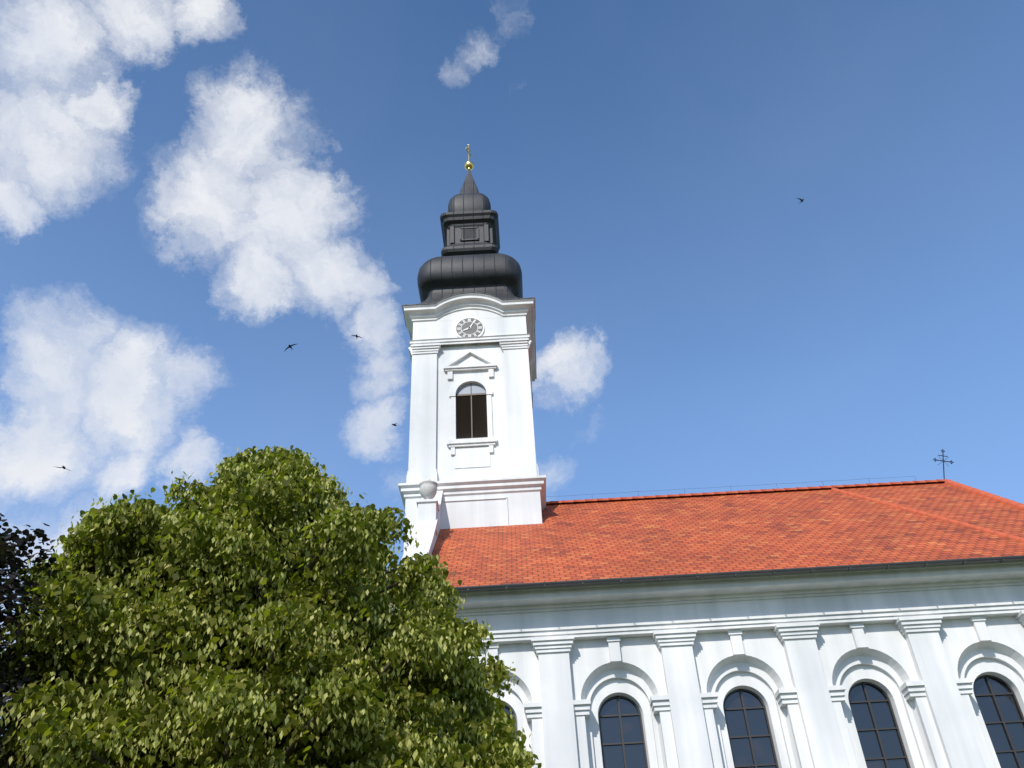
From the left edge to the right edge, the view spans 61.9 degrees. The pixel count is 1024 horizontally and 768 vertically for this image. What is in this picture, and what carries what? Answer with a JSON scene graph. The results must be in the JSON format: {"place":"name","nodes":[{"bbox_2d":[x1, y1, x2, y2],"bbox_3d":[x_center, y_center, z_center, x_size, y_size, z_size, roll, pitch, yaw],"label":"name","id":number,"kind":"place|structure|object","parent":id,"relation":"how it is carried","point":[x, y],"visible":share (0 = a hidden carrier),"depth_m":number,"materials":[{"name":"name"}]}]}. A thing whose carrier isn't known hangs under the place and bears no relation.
{"place":"outdoors","nodes":[
{"label":"outdoors","id":0,"kind":"place"},
{"bbox_2d":[0,0,1023,735],"label":"sky","id":1,"kind":"structure","parent":0,"point":[193,193],"materials":[{"name":"blue"}]},
{"label":"ground","id":2,"kind":"structure","parent":0,"visible":0},
{"bbox_2d":[0,513,110,767],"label":"plum tree","id":3,"kind":"object","parent":2,"relation":"on","point":[11,584],"visible":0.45,"depth_m":9.96,"materials":[{"name":"purple plant"}]},
{"bbox_2d":[0,445,541,767],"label":"linden tree","id":4,"kind":"object","parent":2,"relation":"on","point":[240,613],"visible":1,"depth_m":10.12,"materials":[{"name":"green plant"}]},
{"bbox_2d":[392,491,1023,767],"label":"church nave walls","id":5,"kind":"structure","parent":2,"relation":"on","point":[678,661],"depth_m":20.03,"materials":[{"name":"white paint"}]},
{"bbox_2d":[419,478,437,498],"bbox_3d":[-2.528,3.239,25.780,0.580,0.900,0.580,-3,-37,0],"label":"urn","id":6,"kind":"object","parent":5,"relation":"attached to","point":[428,488],"visible":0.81,"depth_m":25.61,"materials":[{"name":"stone"}]},
{"bbox_2d":[398,293,545,552],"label":"bell tower","id":7,"kind":"structure","parent":5,"relation":"on","point":[494,478],"depth_m":29.25,"materials":[{"name":"white paint"}]},
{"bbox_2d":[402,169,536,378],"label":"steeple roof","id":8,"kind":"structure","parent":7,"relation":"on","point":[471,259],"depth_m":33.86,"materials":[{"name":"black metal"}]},
{"bbox_2d":[464,144,473,170],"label":"spire finial cross","id":9,"kind":"object","parent":8,"relation":"on","point":[469,164],"visible":1,"depth_m":40.29,"materials":[{"name":"gold metal"}]},
{"bbox_2d":[455,317,487,438],"bbox_3d":[-1.399,0.944,31.904,3.833,5.380,3.833,28,-47,-34],"label":"church tower clock and louvres","id":10,"kind":"object","parent":7,"relation":"in","point":[471,410],"visible":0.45,"depth_m":29.77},
{"bbox_2d":[432,483,1023,586],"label":"tiled roof","id":11,"kind":"structure","parent":5,"relation":"on","point":[695,535],"depth_m":23.72,"materials":[{"name":"red tile"}]},
{"bbox_2d":[548,476,915,496],"bbox_3d":[7.565,3.645,29.495,12.808,0.254,0.008,-3,-37,0],"label":"ridge lightning conductor","id":12,"kind":"object","parent":11,"relation":"attached to","point":[730,487],"visible":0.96,"depth_m":29.56,"materials":[{"name":"black metal"}]},
{"bbox_2d":[452,555,1023,592],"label":"rain gutter","id":13,"kind":"object","parent":11,"relation":"attached to","point":[741,573],"visible":0.88,"depth_m":20.10,"materials":[{"name":"metal"}]},
{"bbox_2d":[546,479,1023,541],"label":"roof ridge tiles","id":14,"kind":"object","parent":11,"relation":"on","point":[991,496],"visible":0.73,"depth_m":29.27,"materials":[{"name":"red tile"}]},
{"bbox_2d":[933,449,953,478],"bbox_3d":[15.056,2.807,29.709,0.660,1.150,0.188,-3,-37,0],"label":"roof cross","id":15,"kind":"object","parent":11,"relation":"on","point":[943,460],"visible":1,"depth_m":29.78,"materials":[{"name":"grey metal"}]},
{"bbox_2d":[503,675,1023,767],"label":"arched windows","id":16,"kind":"structure","parent":5,"relation":"in","point":[747,725],"depth_m":19.51,"materials":[{"name":"black glass"}]}
]}

